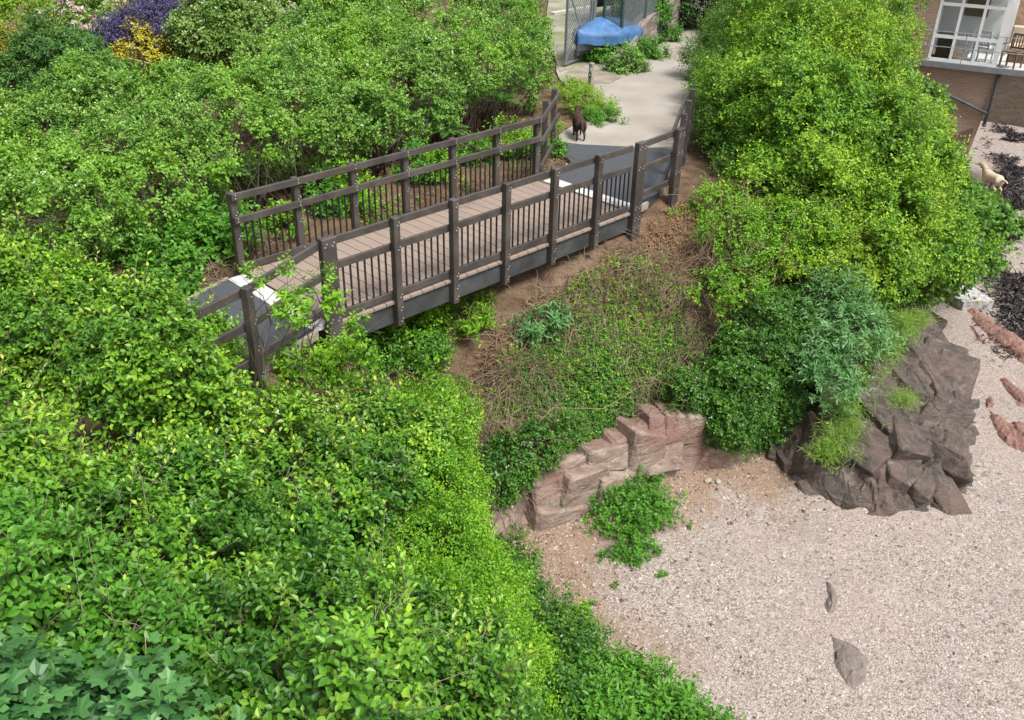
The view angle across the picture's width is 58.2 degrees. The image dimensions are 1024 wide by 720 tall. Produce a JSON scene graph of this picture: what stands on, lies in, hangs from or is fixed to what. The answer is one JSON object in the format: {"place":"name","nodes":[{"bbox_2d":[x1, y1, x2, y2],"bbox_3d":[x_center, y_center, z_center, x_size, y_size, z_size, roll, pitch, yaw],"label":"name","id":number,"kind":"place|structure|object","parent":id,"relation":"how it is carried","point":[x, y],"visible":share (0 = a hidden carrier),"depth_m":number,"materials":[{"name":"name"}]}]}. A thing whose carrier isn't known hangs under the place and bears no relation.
{"place":"outdoors","nodes":[
{"label":"outdoors","id":0,"kind":"place"},
{"bbox_2d":[94,280,312,438],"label":"tarmac","id":1,"kind":"structure","parent":0,"point":[225,288],"depth_m":11.44,"materials":[{"name":"asphalt"}]},
{"bbox_2d":[0,0,1023,697],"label":"headland","id":2,"kind":"structure","parent":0,"point":[514,300],"depth_m":15.03,"materials":[{"name":"soil"}]},
{"bbox_2d":[0,0,58,45],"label":"yellow shrub","id":3,"kind":"object","parent":2,"relation":"on","point":[6,6],"visible":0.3,"depth_m":21.50,"materials":[{"name":"green plant"}]},
{"bbox_2d":[0,229,99,400],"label":"sapling","id":4,"kind":"object","parent":2,"relation":"on","point":[58,257],"visible":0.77,"depth_m":10.28,"materials":[{"name":"green plant"}]},
{"bbox_2d":[0,6,122,125],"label":"feathery shrub","id":5,"kind":"object","parent":2,"relation":"on","point":[31,44],"visible":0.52,"depth_m":17.45,"materials":[{"name":"green plant"}]},
{"bbox_2d":[35,0,126,46],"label":"flowering shrub","id":6,"kind":"object","parent":2,"relation":"on","point":[66,10],"visible":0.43,"depth_m":20.79,"materials":[{"name":"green plant"}]},
{"bbox_2d":[0,109,171,274],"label":"bramble hedge","id":7,"kind":"object","parent":2,"relation":"on","point":[33,185],"visible":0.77,"depth_m":12.09,"materials":[{"name":"green plant"}]},
{"bbox_2d":[26,190,162,284],"bbox_3d":[-5.873,-1.655,12.745,1.990,1.415,1.789,-25,39,-38],"label":"weed tuft","id":8,"kind":"object","parent":2,"relation":"on","point":[113,253],"visible":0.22,"depth_m":12.46,"materials":[{"name":"green plant"}]},
{"bbox_2d":[0,341,217,637],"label":"blackthorn bush","id":9,"kind":"object","parent":2,"relation":"on","point":[37,447],"visible":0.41,"depth_m":7.44,"materials":[{"name":"green plant"}]},
{"bbox_2d":[83,10,149,70],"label":"purple shrub","id":10,"kind":"object","parent":2,"relation":"on","point":[114,36],"visible":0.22,"depth_m":20.75,"materials":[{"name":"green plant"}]},
{"bbox_2d":[0,420,251,718],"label":"blackthorn bush","id":11,"kind":"object","parent":2,"relation":"on","point":[27,546],"visible":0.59,"depth_m":5.94,"materials":[{"name":"green plant"}]},
{"bbox_2d":[0,189,255,417],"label":"weedy thicket","id":12,"kind":"object","parent":2,"relation":"on","point":[82,325],"visible":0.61,"depth_m":9.78,"materials":[{"name":"green plant"}]},
{"bbox_2d":[0,613,267,719],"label":"maple tree","id":13,"kind":"object","parent":2,"relation":"on","point":[35,682],"visible":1,"depth_m":4.48,"materials":[{"name":"green plant"}]},
{"bbox_2d":[109,14,191,82],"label":"golden shrub","id":14,"kind":"object","parent":2,"relation":"on","point":[121,50],"visible":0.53,"depth_m":20.72,"materials":[{"name":"plant"}]},
{"bbox_2d":[108,0,207,73],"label":"purple shrub","id":15,"kind":"object","parent":2,"relation":"on","point":[158,8],"visible":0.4,"depth_m":20.81,"materials":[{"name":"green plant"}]},
{"bbox_2d":[120,218,209,294],"bbox_3d":[-4.572,-1.323,12.269,1.353,0.945,1.023,9,30,13],"label":"nettle clump","id":16,"kind":"object","parent":2,"relation":"on","point":[175,253],"visible":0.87,"depth_m":12.15,"materials":[{"name":"green plant"}]},
{"bbox_2d":[52,281,295,461],"bbox_3d":[-3.270,0.296,9.007,2.037,1.991,1.415,-25,39,-38],"label":"hazel bush","id":17,"kind":"object","parent":2,"relation":"on","point":[128,381],"visible":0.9,"depth_m":8.64,"materials":[{"name":"green plant"}]},
{"bbox_2d":[149,180,272,264],"bbox_3d":[-4.362,-1.920,13.176,1.729,1.198,1.506,3,30,4],"label":"nettle clump","id":18,"kind":"object","parent":2,"relation":"on","point":[202,234],"visible":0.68,"depth_m":12.85,"materials":[{"name":"green plant"}]},
{"bbox_2d":[15,476,410,712],"bbox_3d":[-3.091,2.338,7.792,5.117,3.373,5.108,-3,30,-7],"label":"ivy understorey","id":19,"kind":"object","parent":2,"relation":"on","point":[355,600],"visible":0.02,"depth_m":8.35,"materials":[{"name":"green plant"}]},
{"bbox_2d":[0,27,428,245],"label":"bramble hedge","id":20,"kind":"object","parent":2,"relation":"on","point":[182,96],"visible":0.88,"depth_m":14.60,"materials":[{"name":"green plant"}]},
{"bbox_2d":[159,0,286,81],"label":"variegated bush","id":21,"kind":"object","parent":2,"relation":"on","point":[208,47],"visible":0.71,"depth_m":20.48,"materials":[{"name":"green plant"}]},
{"bbox_2d":[5,402,450,710],"bbox_3d":[-2.233,1.958,8.209,3.455,3.450,4.511,-1,30,-3],"label":"blackthorn bush","id":22,"kind":"object","parent":2,"relation":"on","point":[251,534],"visible":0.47,"depth_m":7.77,"materials":[{"name":"green plant"}]},
{"bbox_2d":[157,329,318,436],"bbox_3d":[-2.982,0.221,10.246,0.060,0.120,2.520,16,33,25],"label":"edging board","id":23,"kind":"object","parent":2,"relation":"on","point":[305,339],"visible":0.18,"depth_m":10.87,"materials":[{"name":"brown wood"}]},
{"bbox_2d":[160,242,324,401],"bbox_3d":[-2.752,-0.116,10.148,0.239,1.700,2.441,15,32,23],"label":"approach fence","id":24,"kind":"object","parent":2,"relation":"on","point":[232,297],"visible":0.65,"depth_m":9.90,"materials":[{"name":"wood"}]},
{"bbox_2d":[218,248,315,410],"bbox_3d":[-2.403,-0.072,9.470,0.907,2.310,1.285,-25,39,-38],"label":"sapling","id":25,"kind":"object","parent":2,"relation":"on","point":[300,320],"visible":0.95,"depth_m":8.90,"materials":[{"name":"green plant"}]},
{"bbox_2d":[257,196,309,240],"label":"verge weed","id":26,"kind":"object","parent":2,"relation":"on","point":[284,219],"visible":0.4,"depth_m":14.17,"materials":[{"name":"green plant"}]},
{"bbox_2d":[111,364,483,562],"bbox_3d":[-2.244,1.062,9.672,2.254,2.487,4.457,16,33,24],"label":"elder bush","id":27,"kind":"object","parent":2,"relation":"on","point":[372,417],"visible":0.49,"depth_m":9.35,"materials":[{"name":"green plant"}]},
{"bbox_2d":[264,327,346,402],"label":"bank weed","id":28,"kind":"object","parent":2,"relation":"on","point":[284,370],"visible":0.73,"depth_m":10.56,"materials":[{"name":"green plant"}]},
{"bbox_2d":[265,256,364,421],"bbox_3d":[-2.114,-0.073,9.637,0.944,2.260,1.625,12,31,19],"label":"sapling","id":29,"kind":"object","parent":2,"relation":"on","point":[333,297],"visible":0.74,"depth_m":9.28,"materials":[{"name":"green plant"}]},
{"bbox_2d":[300,174,350,219],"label":"verge weed","id":30,"kind":"object","parent":2,"relation":"on","point":[312,191],"visible":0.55,"depth_m":14.76,"materials":[{"name":"green plant"}]},
{"bbox_2d":[279,307,384,372],"bbox_3d":[-1.896,-0.231,10.699,1.137,1.096,1.286,-25,39,-38],"label":"sapling","id":31,"kind":"object","parent":2,"relation":"on","point":[348,342],"visible":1,"depth_m":10.23,"materials":[{"name":"green plant"}]},
{"bbox_2d":[302,324,388,401],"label":"bank weed","id":32,"kind":"object","parent":2,"relation":"on","point":[351,373],"visible":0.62,"depth_m":10.84,"materials":[{"name":"green plant"}]},
{"bbox_2d":[142,545,562,719],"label":"blackthorn bush","id":33,"kind":"object","parent":2,"relation":"on","point":[356,672],"visible":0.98,"depth_m":6.06,"materials":[{"name":"green plant"}]},
{"bbox_2d":[325,153,389,220],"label":"verge weed","id":34,"kind":"object","parent":2,"relation":"on","point":[365,191],"visible":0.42,"depth_m":15.01,"materials":[{"name":"green plant"}]},
{"bbox_2d":[320,0,427,53],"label":"green bush","id":35,"kind":"object","parent":2,"relation":"on","point":[347,3],"visible":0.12,"depth_m":22.34,"materials":[{"name":"green plant"}]},
{"bbox_2d":[352,324,430,384],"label":"bank weed","id":36,"kind":"object","parent":2,"relation":"on","point":[376,340],"visible":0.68,"depth_m":12.41,"materials":[{"name":"green plant"}]},
{"bbox_2d":[228,0,557,160],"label":"bramble hedge","id":37,"kind":"object","parent":2,"relation":"on","point":[440,89],"visible":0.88,"depth_m":18.19,"materials":[{"name":"green plant"}]},
{"bbox_2d":[94,121,730,487],"bbox_3d":[-0.996,-0.765,14.945,11.642,3.183,6.255,-25,39,-38],"label":"weed cover","id":38,"kind":"object","parent":2,"relation":"on","point":[669,345],"visible":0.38,"depth_m":14.28,"materials":[{"name":"green plant"}]},
{"bbox_2d":[369,304,456,357],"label":"bank bush","id":39,"kind":"object","parent":2,"relation":"on","point":[427,315],"visible":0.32,"depth_m":12.97,"materials":[{"name":"green plant"}]},
{"bbox_2d":[384,132,446,185],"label":"verge weed","id":40,"kind":"object","parent":2,"relation":"on","point":[411,145],"visible":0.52,"depth_m":16.04,"materials":[{"name":"green plant"}]},
{"bbox_2d":[378,319,460,380],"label":"bank weed","id":41,"kind":"object","parent":2,"relation":"on","point":[438,351],"visible":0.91,"depth_m":12.76,"materials":[{"name":"green plant"}]},
{"bbox_2d":[80,154,788,537],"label":"dead bramble stems","id":42,"kind":"object","parent":2,"relation":"on","point":[212,266],"visible":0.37,"depth_m":14.10,"materials":[{"name":"plant"}]},
{"bbox_2d":[409,138,462,186],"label":"verge weed","id":43,"kind":"object","parent":2,"relation":"on","point":[430,155],"visible":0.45,"depth_m":16.15,"materials":[{"name":"green plant"}]},
{"bbox_2d":[226,116,647,366],"bbox_3d":[-0.873,-2.062,13.691,6.425,1.755,2.343,-25,39,-38],"label":"footbridge","id":44,"kind":"object","parent":2,"relation":"on","point":[397,270],"visible":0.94,"depth_m":13.22,"materials":[{"name":"paint"}]},
{"bbox_2d":[345,365,571,719],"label":"climber curtain","id":45,"kind":"object","parent":2,"relation":"on","point":[482,575],"visible":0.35,"depth_m":9.66,"materials":[{"name":"green plant"}]},
{"bbox_2d":[444,284,502,321],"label":"shrub","id":46,"kind":"object","parent":2,"relation":"on","point":[473,303],"visible":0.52,"depth_m":13.48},
{"bbox_2d":[456,128,491,171],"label":"verge weed","id":47,"kind":"object","parent":2,"relation":"on","point":[472,147],"visible":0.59,"depth_m":17.08,"materials":[{"name":"green plant"}]},
{"bbox_2d":[451,302,505,346],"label":"fern tuft","id":48,"kind":"object","parent":2,"relation":"on","point":[467,326],"visible":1,"depth_m":13.33,"materials":[{"name":"green plant"}]},
{"bbox_2d":[197,156,773,487],"bbox_3d":[-0.075,-0.463,14.928,9.503,3.536,5.278,-25,39,-38],"label":"withered cover","id":49,"kind":"object","parent":2,"relation":"on","point":[664,232],"visible":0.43,"depth_m":15.03,"materials":[{"name":"brown plant"}]},
{"bbox_2d":[481,112,540,164],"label":"verge weed","id":50,"kind":"object","parent":2,"relation":"on","point":[528,133],"visible":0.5,"depth_m":17.41,"materials":[{"name":"green plant"}]},
{"bbox_2d":[504,298,576,348],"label":"buddleia seedling","id":51,"kind":"object","parent":2,"relation":"on","point":[557,319],"visible":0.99,"depth_m":13.42,"materials":[{"name":"green plant"}]},
{"bbox_2d":[540,88,560,169],"bbox_3d":[0.636,-3.942,17.015,0.191,1.700,1.948,7,30,10],"label":"approach fence","id":52,"kind":"object","parent":2,"relation":"on","point":[547,107],"visible":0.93,"depth_m":16.94,"materials":[{"name":"wood"}]},
{"bbox_2d":[547,73,593,103],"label":"verge grass","id":53,"kind":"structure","parent":2,"relation":"on","point":[570,82],"depth_m":21.59,"materials":[{"name":"green plant"}]},
{"bbox_2d":[551,80,622,116],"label":"verge grass","id":54,"kind":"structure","parent":2,"relation":"on","point":[588,99],"depth_m":20.17,"materials":[{"name":"green plant"}]},
{"bbox_2d":[473,256,711,508],"bbox_3d":[1.147,0.616,13.747,5.389,3.056,2.248,-25,39,-38],"label":"ivy cover","id":55,"kind":"object","parent":2,"relation":"on","point":[596,417],"visible":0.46,"depth_m":13.84,"materials":[{"name":"green plant"}]},
{"bbox_2d":[565,65,621,83],"bbox_3d":[1.993,-7.135,23.425,2.352,0.140,1.449,-51,58,-54],"label":"yard apron","id":56,"kind":"object","parent":2,"relation":"on","point":[600,77],"visible":0.46,"depth_m":23.52,"materials":[{"name":"concrete"}]},
{"bbox_2d":[579,38,630,62],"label":"wall weed","id":57,"kind":"object","parent":2,"relation":"on","point":[590,56],"depth_m":24.71,"materials":[{"name":"green plant"}]},
{"bbox_2d":[582,101,630,126],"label":"verge grass","id":58,"kind":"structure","parent":2,"relation":"on","point":[597,115],"depth_m":19.64,"materials":[{"name":"green plant"}]},
{"bbox_2d":[596,42,653,76],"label":"wall weed","id":59,"kind":"object","parent":2,"relation":"on","point":[639,63],"depth_m":23.86,"materials":[{"name":"green plant"}]},
{"bbox_2d":[545,637,746,719],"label":"nettle clump","id":60,"kind":"object","parent":2,"relation":"on","point":[628,692],"visible":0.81,"depth_m":9.82,"materials":[{"name":"green plant"}]},
{"bbox_2d":[608,0,688,68],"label":"stone wall","id":61,"kind":"structure","parent":2,"relation":"on","point":[649,24],"depth_m":26.79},
{"bbox_2d":[637,34,672,60],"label":"wall weed","id":62,"kind":"object","parent":2,"relation":"on","point":[648,45],"depth_m":25.51,"materials":[{"name":"green plant"}]},
{"bbox_2d":[643,88,695,207],"bbox_3d":[2.931,-3.562,16.429,0.524,1.700,3.849,11,31,17],"label":"approach fence","id":63,"kind":"object","parent":2,"relation":"on","point":[679,150],"visible":0.94,"depth_m":15.49,"materials":[{"name":"wood"}]},
{"bbox_2d":[658,18,690,43],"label":"wall weed","id":64,"kind":"object","parent":2,"relation":"on","point":[673,34],"depth_m":27.67,"materials":[{"name":"green plant"}]},
{"bbox_2d":[673,0,776,197],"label":"hawthorn bush","id":65,"kind":"object","parent":2,"relation":"on","point":[715,17],"visible":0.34,"depth_m":19.84,"materials":[{"name":"green plant"}]},
{"bbox_2d":[681,277,845,464],"bbox_3d":[4.067,0.127,15.043,3.562,2.901,2.073,-25,39,-38],"label":"ivy clump","id":66,"kind":"object","parent":2,"relation":"on","point":[772,386],"visible":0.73,"depth_m":14.24,"materials":[{"name":"green plant"}]},
{"bbox_2d":[661,157,867,364],"bbox_3d":[4.161,-1.823,14.957,3.710,2.737,3.693,3,30,3],"label":"bramble tangle","id":67,"kind":"object","parent":2,"relation":"on","point":[743,255],"visible":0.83,"depth_m":14.85,"materials":[{"name":"green plant"}]},
{"bbox_2d":[718,0,934,129],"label":"elm tree","id":68,"kind":"object","parent":2,"relation":"on","point":[755,11],"visible":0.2,"depth_m":20.37,"materials":[{"name":"green plant"}]},
{"bbox_2d":[690,0,1004,324],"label":"elm tree","id":69,"kind":"object","parent":2,"relation":"on","point":[834,165],"visible":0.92,"depth_m":16.03,"materials":[{"name":"green plant"}]},
{"bbox_2d":[873,0,1023,158],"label":"house","id":70,"kind":"structure","parent":2,"relation":"on","point":[973,81],"depth_m":25.62,"materials":[{"name":"brick"}]},
{"bbox_2d":[931,37,952,58],"bbox_3d":[12.056,-8.751,25.801,0.467,0.534,0.008,15,33,24],"label":"window pane","id":71,"kind":"structure","parent":70,"relation":"in","point":[939,52],"depth_m":25.80,"materials":[{"name":"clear glass"}]},
{"bbox_2d":[936,5,960,34],"bbox_3d":[12.069,-9.390,25.438,0.467,0.756,0.008,15,33,24],"label":"window pane","id":72,"kind":"structure","parent":70,"relation":"in","point":[949,16],"depth_m":25.43,"materials":[{"name":"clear glass"}]},
{"bbox_2d":[952,39,975,60],"bbox_3d":[12.557,-8.612,25.574,0.507,0.534,0.008,15,33,24],"label":"window pane","id":73,"kind":"structure","parent":70,"relation":"in","point":[957,53],"depth_m":25.57,"materials":[{"name":"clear glass"}]},
{"bbox_2d":[957,7,983,37],"bbox_3d":[12.570,-9.251,25.212,0.507,0.756,0.008,15,33,24],"label":"window pane","id":74,"kind":"structure","parent":70,"relation":"in","point":[971,18],"depth_m":25.20,"materials":[{"name":"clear glass"}]},
{"bbox_2d":[974,42,996,62],"bbox_3d":[13.048,-8.476,25.352,0.445,0.534,0.008,15,33,24],"label":"window pane","id":75,"kind":"structure","parent":70,"relation":"in","point":[981,56],"depth_m":25.35,"materials":[{"name":"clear glass"}]},
{"bbox_2d":[980,9,1004,39],"bbox_3d":[13.061,-9.115,24.990,0.445,0.756,0.008,15,33,24],"label":"window pane","id":76,"kind":"structure","parent":70,"relation":"in","point":[993,21],"depth_m":24.98,"materials":[{"name":"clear glass"}]},
{"bbox_2d":[998,33,1023,68],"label":"chair","id":77,"kind":"object","parent":70,"relation":"on","point":[1011,50],"visible":0.95,"depth_m":25.20,"materials":[{"name":"brown wood"}]},
{"bbox_2d":[547,0,618,71],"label":"yard gravel","id":78,"kind":"structure","parent":0,"point":[558,23],"depth_m":29.34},
{"bbox_2d":[592,0,596,20],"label":"gate post","id":79,"kind":"object","parent":78,"relation":"on","point":[594,9],"visible":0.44,"depth_m":24.78,"materials":[{"name":"metal"}]},
{"bbox_2d":[563,0,592,64],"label":"steel gate","id":80,"kind":"structure","parent":79,"relation":"attached to","point":[579,26],"depth_m":24.28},
{"bbox_2d":[572,16,642,60],"bbox_3d":[2.412,-8.860,25.269,1.576,1.091,2.431,19,34,28],"label":"boat","id":81,"kind":"object","parent":78,"relation":"on","point":[596,32],"visible":0.74,"depth_m":24.63,"materials":[{"name":"fabric"}]},
{"bbox_2d":[602,0,664,54],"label":"chain link fence","id":82,"kind":"object","parent":78,"relation":"on","point":[624,11],"visible":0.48,"depth_m":25.37,"materials":[{"name":"metal"}]},
{"bbox_2d":[608,0,675,28],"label":"shrub","id":83,"kind":"object","parent":78,"relation":"on","point":[665,16],"visible":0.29,"depth_m":27.27,"materials":[{"name":"green plant"}]},
{"bbox_2d":[607,0,724,28],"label":"evergreen tree","id":84,"kind":"object","parent":78,"relation":"on","point":[692,12],"visible":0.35,"depth_m":29.08,"materials":[{"name":"green plant"}]},
{"bbox_2d":[549,144,671,206],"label":"tarmac","id":85,"kind":"structure","parent":0,"point":[656,175],"depth_m":16.94,"materials":[{"name":"asphalt"}]},
{"bbox_2d":[482,400,758,551],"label":"cliff","id":86,"kind":"structure","parent":0,"point":[648,440],"depth_m":13.57,"materials":[{"name":"stone"}]},
{"bbox_2d":[466,363,715,516],"bbox_3d":[1.093,1.076,13.309,4.648,2.005,1.427,-13,32,-23],"label":"ivy mat","id":87,"kind":"object","parent":86,"relation":"on","point":[513,447],"visible":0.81,"depth_m":12.79,"materials":[{"name":"green plant"}]},
{"bbox_2d":[556,2,706,148],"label":"concrete path","id":88,"kind":"structure","parent":0,"point":[650,103],"depth_m":21.33,"materials":[{"name":"concrete"}]},
{"bbox_2d":[572,105,586,140],"bbox_3d":[1.386,-4.751,18.502,0.301,0.572,0.847,-2,30,-6],"label":"dog","id":89,"kind":"object","parent":88,"relation":"on","point":[579,121],"visible":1,"depth_m":18.39},
{"bbox_2d":[513,121,1023,719],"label":"beach","id":90,"kind":"structure","parent":0,"point":[957,329],"depth_m":12.40,"materials":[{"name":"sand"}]},
{"bbox_2d":[475,498,619,719],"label":"bramble bush","id":91,"kind":"object","parent":90,"relation":"on","point":[582,629],"visible":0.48,"depth_m":10.77,"materials":[{"name":"green plant"}]},
{"bbox_2d":[602,518,665,568],"bbox_3d":[1.678,2.557,12.800,0.862,0.436,0.844,-25,39,-38],"label":"weed patch","id":92,"kind":"object","parent":90,"relation":"on","point":[641,546],"visible":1,"depth_m":12.74,"materials":[{"name":"green plant"}]},
{"bbox_2d":[580,464,691,538],"bbox_3d":[1.790,2.069,13.435,1.916,0.776,1.512,-25,39,-38],"label":"weed patch","id":93,"kind":"object","parent":90,"relation":"on","point":[647,505],"visible":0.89,"depth_m":13.28,"materials":[{"name":"green plant"}]},
{"bbox_2d":[511,446,994,718],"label":"rubble","id":94,"kind":"object","parent":90,"relation":"on","point":[698,533],"visible":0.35,"depth_m":12.91,"materials":[{"name":"gravel"}]},
{"bbox_2d":[832,637,868,688],"bbox_3d":[4.153,3.819,11.305,1.273,0.402,0.730,-76,78,-60],"label":"rock slab","id":95,"kind":"object","parent":90,"relation":"on","point":[851,662],"visible":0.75,"depth_m":11.21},
{"bbox_2d":[763,284,980,516],"bbox_3d":[6.911,0.262,16.718,3.951,2.077,8.372,18,34,27],"label":"rock outcrop","id":96,"kind":"object","parent":90,"relation":"on","point":[914,459],"visible":0.45,"depth_m":14.39,"materials":[{"name":"stone"}]},
{"bbox_2d":[767,248,911,433],"bbox_3d":[5.042,-0.347,14.718,2.738,2.237,2.415,-25,39,-38],"label":"buddleia bush","id":97,"kind":"object","parent":96,"relation":"on","point":[835,330],"visible":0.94,"depth_m":14.17,"materials":[{"name":"green plant"}]},
{"bbox_2d":[797,303,940,473],"bbox_3d":[5.987,0.211,15.276,1.318,1.226,5.247,18,34,27],"label":"grass fringe","id":98,"kind":"object","parent":96,"relation":"on","point":[906,319],"depth_m":14.39,"materials":[{"name":"plant"}]},
{"bbox_2d":[881,385,931,411],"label":"grass tuft","id":99,"kind":"object","parent":96,"relation":"on","point":[906,396],"visible":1,"depth_m":14.50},
{"bbox_2d":[861,58,1023,309],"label":"sycamore tree","id":100,"kind":"object","parent":96,"relation":"on","point":[993,214],"visible":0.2,"depth_m":17.70,"materials":[{"name":"green plant"}]},
{"bbox_2d":[927,281,993,310],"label":"concrete slab","id":101,"kind":"structure","parent":90,"relation":"on","point":[979,296],"depth_m":19.86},
{"bbox_2d":[975,162,1007,193],"bbox_3d":[13.848,-5.227,26.593,0.313,0.752,1.238,-9,31,-17],"label":"dog","id":102,"kind":"object","parent":90,"relation":"on","point":[994,178],"visible":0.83,"depth_m":26.46},
{"bbox_2d":[967,307,1023,363],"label":"red rock","id":103,"kind":"object","parent":90,"relation":"on","point":[1012,339],"visible":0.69,"depth_m":18.62,"materials":[{"name":"stone"}]},
{"bbox_2d":[973,120,1023,360],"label":"seaweed","id":104,"kind":"object","parent":90,"relation":"on","point":[1009,173],"visible":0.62,"depth_m":21.48,"materials":[{"name":"plant"}]},
{"bbox_2d":[981,75,1023,126],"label":"sea wall","id":105,"kind":"structure","parent":90,"relation":"on","point":[1008,105],"depth_m":32.99,"materials":[{"name":"concrete"}]},
{"bbox_2d":[985,396,1023,451],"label":"red rock","id":106,"kind":"object","parent":90,"relation":"on","point":[1012,434],"visible":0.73,"depth_m":15.66,"materials":[{"name":"stone"}]},
{"bbox_2d":[1000,378,1023,406],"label":"red rock","id":107,"kind":"object","parent":90,"relation":"on","point":[1015,392],"visible":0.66,"depth_m":16.82,"materials":[{"name":"stone"}]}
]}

